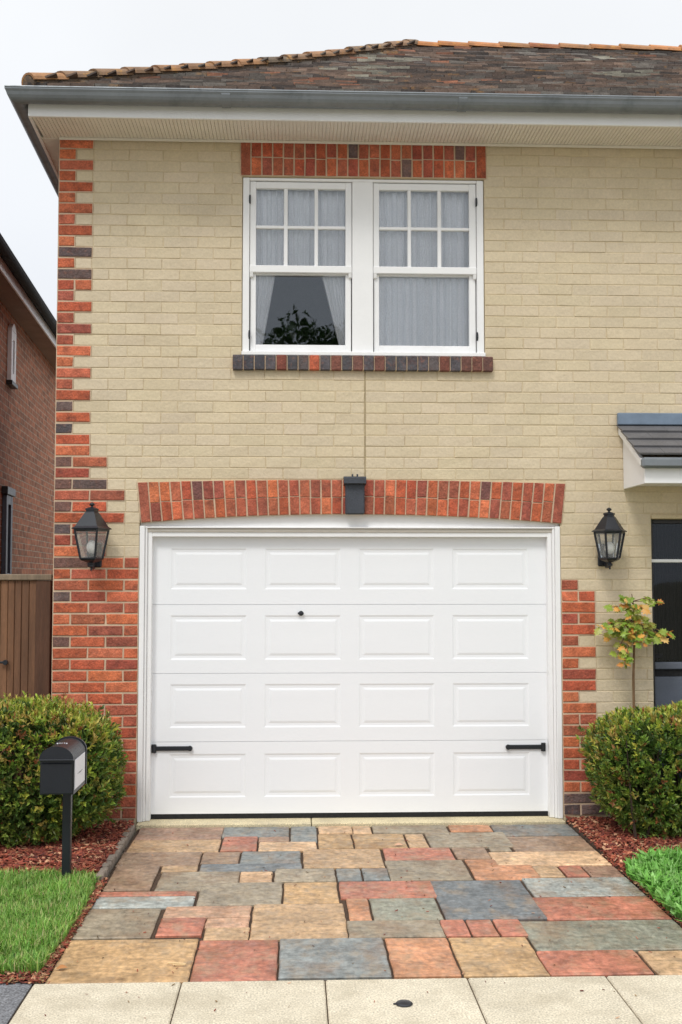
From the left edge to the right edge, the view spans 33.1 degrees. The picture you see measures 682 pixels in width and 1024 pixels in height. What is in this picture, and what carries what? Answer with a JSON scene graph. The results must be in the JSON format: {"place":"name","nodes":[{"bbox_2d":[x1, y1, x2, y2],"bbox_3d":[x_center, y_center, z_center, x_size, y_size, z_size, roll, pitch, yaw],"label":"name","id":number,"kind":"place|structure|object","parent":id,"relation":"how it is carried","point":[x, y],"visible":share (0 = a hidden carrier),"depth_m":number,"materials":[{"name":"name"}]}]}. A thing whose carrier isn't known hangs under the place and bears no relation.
{"place":"outdoors","nodes":[
{"label":"outdoors","id":0,"kind":"place"},
{"bbox_2d":[0,983,32,1023],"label":"side path","id":1,"kind":"structure","parent":0,"point":[12,996],"depth_m":4.83,"materials":[{"name":"concrete"}]},
{"bbox_2d":[0,233,56,573],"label":"neighbouring house","id":2,"kind":"structure","parent":0,"point":[28,325],"depth_m":13.85,"materials":[{"name":"brown brick"}]},
{"bbox_2d":[1,486,15,573],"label":"window","id":3,"kind":"structure","parent":2,"relation":"in","point":[8,493],"depth_m":12.65,"materials":[{"name":"grey paint"}]},
{"bbox_2d":[6,324,17,388],"bbox_3d":[-3.714,-1.773,13.000,0.068,0.717,0.372,0,-3,-6],"label":"window","id":4,"kind":"structure","parent":2,"relation":"in","point":[11,340],"depth_m":12.88,"materials":[{"name":"white paint"}]},
{"bbox_2d":[0,865,100,974],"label":"grass","id":5,"kind":"structure","parent":0,"point":[40,911],"depth_m":5.90,"materials":[{"name":"green plant"}]},
{"bbox_2d":[33,816,468,984],"bbox_3d":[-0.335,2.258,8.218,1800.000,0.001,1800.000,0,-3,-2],"label":"ground","id":6,"kind":"structure","parent":0,"point":[224,818],"depth_m":8.07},
{"bbox_2d":[0,574,52,814],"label":"side fence","id":7,"kind":"object","parent":6,"relation":"on","point":[26,605],"visible":0.62,"depth_m":8.43,"materials":[{"name":"brown wood"}]},
{"bbox_2d":[96,825,134,879],"bbox_3d":[-1.429,2.172,7.348,0.050,0.073,1.417,0,-3,-2],"label":"kerb edging","id":8,"kind":"object","parent":6,"relation":"on","point":[106,869],"visible":0.9,"depth_m":7.20,"materials":[{"name":"stone"}]},
{"bbox_2d":[4,39,681,828],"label":"house","id":9,"kind":"structure","parent":6,"relation":"on","point":[360,573],"depth_m":8.41,"materials":[{"name":"brick"}]},
{"bbox_2d":[72,502,111,570],"bbox_3d":[-1.756,0.174,8.153,0.208,0.484,0.259,-1,-3,16],"label":"wall lantern","id":10,"kind":"object","parent":9,"relation":"attached to","point":[90,553],"depth_m":8.10,"materials":[{"name":"black paint"}]},
{"bbox_2d":[256,190,298,344],"bbox_3d":[-0.480,-1.812,8.552,0.357,1.220,0.035,0,-3,-2],"label":"curtain","id":11,"kind":"object","parent":9,"relation":"hanging from","point":[269,212],"visible":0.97,"depth_m":8.56,"materials":[{"name":"white fabric"}]},
{"bbox_2d":[298,191,344,344],"bbox_3d":[-0.130,-1.810,8.577,0.384,1.220,0.035,0,-3,-2],"label":"curtain","id":12,"kind":"object","parent":9,"relation":"hanging from","point":[331,244],"visible":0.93,"depth_m":8.59,"materials":[{"name":"white fabric"}]},
{"bbox_2d":[151,537,547,818],"bbox_3d":[0.071,1.197,8.406,2.912,2.044,0.069,0,-3,-2],"label":"garage door","id":13,"kind":"structure","parent":9,"relation":"in","point":[293,677],"depth_m":8.40,"materials":[{"name":"metal"}]},
{"bbox_2d":[241,177,485,357],"bbox_3d":[0.166,-1.802,8.528,1.792,1.333,0.164,0,-3,-2],"label":"window","id":14,"kind":"structure","parent":9,"relation":"in","point":[361,271],"depth_m":8.50,"materials":[{"name":"white paint"}]},
{"bbox_2d":[379,192,424,345],"bbox_3d":[0.441,-1.809,8.590,0.374,1.220,0.035,0,-3,-2],"label":"curtain","id":15,"kind":"object","parent":9,"relation":"hanging from","point":[400,311],"visible":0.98,"depth_m":8.59,"materials":[{"name":"white fabric"}]},
{"bbox_2d":[422,193,467,345],"bbox_3d":[0.794,-1.808,8.615,0.374,1.220,0.034,0,-3,-2],"label":"curtain","id":16,"kind":"object","parent":9,"relation":"hanging from","point":[446,311],"visible":0.9,"depth_m":8.61,"materials":[{"name":"white fabric"}]},
{"bbox_2d":[592,508,626,568],"bbox_3d":[1.932,0.191,8.295,0.260,0.445,0.262,0,-3,-2],"label":"wall lantern","id":17,"kind":"object","parent":9,"relation":"attached to","point":[609,553],"depth_m":8.25,"materials":[{"name":"black paint"}]},
{"bbox_2d":[651,519,681,786],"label":"front door","id":18,"kind":"structure","parent":9,"relation":"in","point":[666,535],"depth_m":8.53,"materials":[{"name":"black paint"}]},
{"bbox_2d":[136,816,564,830],"bbox_3d":[0.076,2.248,8.257,3.055,0.066,0.195,0,-3,-2],"label":"garage threshold","id":19,"kind":"object","parent":6,"relation":"on","point":[350,821],"visible":0.51,"depth_m":8.21,"materials":[{"name":"concrete"}]},
{"bbox_2d":[0,820,677,876],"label":"soil","id":20,"kind":"structure","parent":0,"point":[581,834],"depth_m":7.54,"materials":[{"name":"brown soil"}]},
{"bbox_2d":[0,690,128,848],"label":"hedge","id":21,"kind":"object","parent":20,"relation":"on","point":[93,802],"visible":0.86,"depth_m":7.42,"materials":[{"name":"green plant"}]},
{"bbox_2d":[0,819,133,875],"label":"bark mulch","id":22,"kind":"object","parent":20,"relation":"on","point":[101,852],"visible":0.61,"depth_m":7.25,"materials":[{"name":"brown wood"}]},
{"bbox_2d":[565,815,681,870],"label":"bark mulch","id":23,"kind":"object","parent":20,"relation":"on","point":[605,840],"visible":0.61,"depth_m":7.59,"materials":[{"name":"brown wood"}]},
{"bbox_2d":[594,594,674,707],"bbox_3d":[2.116,1.407,8.214,0.608,1.640,0.255,0,-3,-2],"label":"sapling","id":24,"kind":"object","parent":23,"relation":"on","point":[616,628],"visible":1,"depth_m":8.24,"materials":[{"name":"green plant"}]},
{"bbox_2d":[575,699,681,839],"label":"hedge","id":25,"kind":"object","parent":20,"relation":"on","point":[628,777],"visible":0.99,"depth_m":7.64,"materials":[{"name":"green plant"}]},
{"bbox_2d":[0,0,681,320],"label":"sky","id":26,"kind":"structure","parent":0,"point":[41,36],"materials":[{"name":"white"}]},
{"bbox_2d":[8,975,681,1023],"bbox_3d":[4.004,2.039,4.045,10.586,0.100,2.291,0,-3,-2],"label":"pavement","id":27,"kind":"structure","parent":0,"point":[656,999],"depth_m":4.77,"materials":[{"name":"concrete"}]},
{"bbox_2d":[393,999,412,1006],"bbox_3d":[0.260,2.022,4.736,0.072,0.013,0.071,3,-4,-43],"label":"survey cap","id":28,"kind":"object","parent":27,"relation":"on","point":[404,1003],"visible":1,"depth_m":4.72,"materials":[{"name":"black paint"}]},
{"bbox_2d":[42,824,681,983],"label":"driveway","id":29,"kind":"structure","parent":0,"point":[568,933],"depth_m":6.08,"materials":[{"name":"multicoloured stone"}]},
{"bbox_2d":[168,962,185,965],"bbox_3d":[-0.745,2.047,5.207,0.087,0.010,0.021,0,-3,7],"label":"twig","id":30,"kind":"object","parent":29,"relation":"on","point":[177,964],"visible":1,"depth_m":5.21,"materials":[{"name":"beige plant"}]},
{"bbox_2d":[623,844,681,927],"bbox_3d":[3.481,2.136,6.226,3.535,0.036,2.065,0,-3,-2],"label":"lawn","id":31,"kind":"structure","parent":0,"point":[638,887],"depth_m":6.28,"materials":[{"name":"plant"}]},
{"bbox_2d":[601,853,681,926],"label":"leaf litter","id":32,"kind":"object","parent":31,"relation":"on","point":[644,891],"visible":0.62,"depth_m":6.42,"materials":[{"name":"brown plant"}]},
{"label":"lawn","id":33,"kind":"structure","parent":0,"visible":0},
{"bbox_2d":[0,968,40,984],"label":"bark mulch","id":34,"kind":"object","parent":33,"relation":"on","point":[7,977],"visible":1,"depth_m":5.03,"materials":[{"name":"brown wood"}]},
{"bbox_2d":[39,736,86,878],"bbox_3d":[-1.607,1.756,6.631,0.198,0.863,0.412,0,-3,-2],"label":"letterbox","id":35,"kind":"object","parent":33,"relation":"on","point":[63,766],"visible":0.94,"depth_m":6.49,"materials":[{"name":"black paint"}]},
{"bbox_2d":[41,763,72,793],"bbox_3d":[-1.599,1.500,6.467,0.177,0.172,0.010,0,-3,-2],"label":"door","id":36,"kind":"structure","parent":35,"relation":"in","point":[56,778],"depth_m":6.46,"materials":[{"name":"black paint"}]},
{"bbox_2d":[28,877,107,983],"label":"bark mulch","id":37,"kind":"object","parent":33,"relation":"on","point":[47,968],"visible":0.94,"depth_m":5.56,"materials":[{"name":"brown plant"}]}
]}

